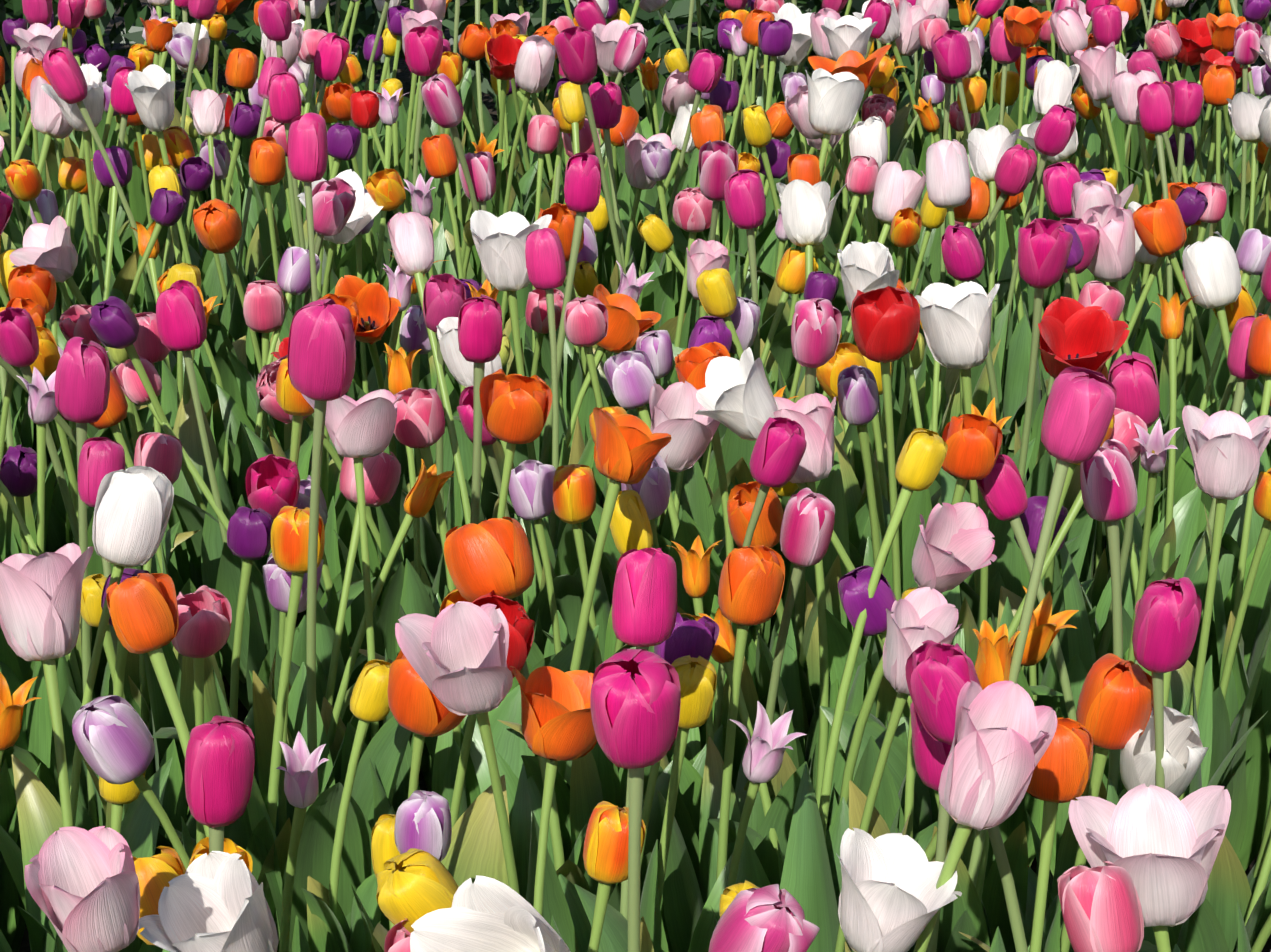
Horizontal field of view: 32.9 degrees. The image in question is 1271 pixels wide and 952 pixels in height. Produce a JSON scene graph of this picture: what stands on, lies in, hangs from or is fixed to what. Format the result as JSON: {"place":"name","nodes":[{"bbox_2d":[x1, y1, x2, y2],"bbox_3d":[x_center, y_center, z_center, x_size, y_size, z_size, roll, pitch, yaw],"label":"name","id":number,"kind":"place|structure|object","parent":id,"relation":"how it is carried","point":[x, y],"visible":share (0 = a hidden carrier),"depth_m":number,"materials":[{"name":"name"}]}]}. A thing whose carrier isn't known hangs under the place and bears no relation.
{"place":"outdoors","nodes":[
{"label":"outdoors","id":0,"kind":"place"},
{"bbox_2d":[0,0,1270,951],"bbox_3d":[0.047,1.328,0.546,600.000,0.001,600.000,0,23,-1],"label":"ground","id":1,"kind":"structure","parent":0,"point":[402,75],"depth_m":6.61,"materials":[{"name":"soil"}]},
{"bbox_2d":[0,0,1270,133],"bbox_3d":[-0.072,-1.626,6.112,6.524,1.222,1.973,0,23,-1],"label":"hedge shrub","id":2,"kind":"object","parent":1,"relation":"on","point":[240,18],"visible":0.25,"depth_m":5.56,"materials":[{"name":"green plant"}]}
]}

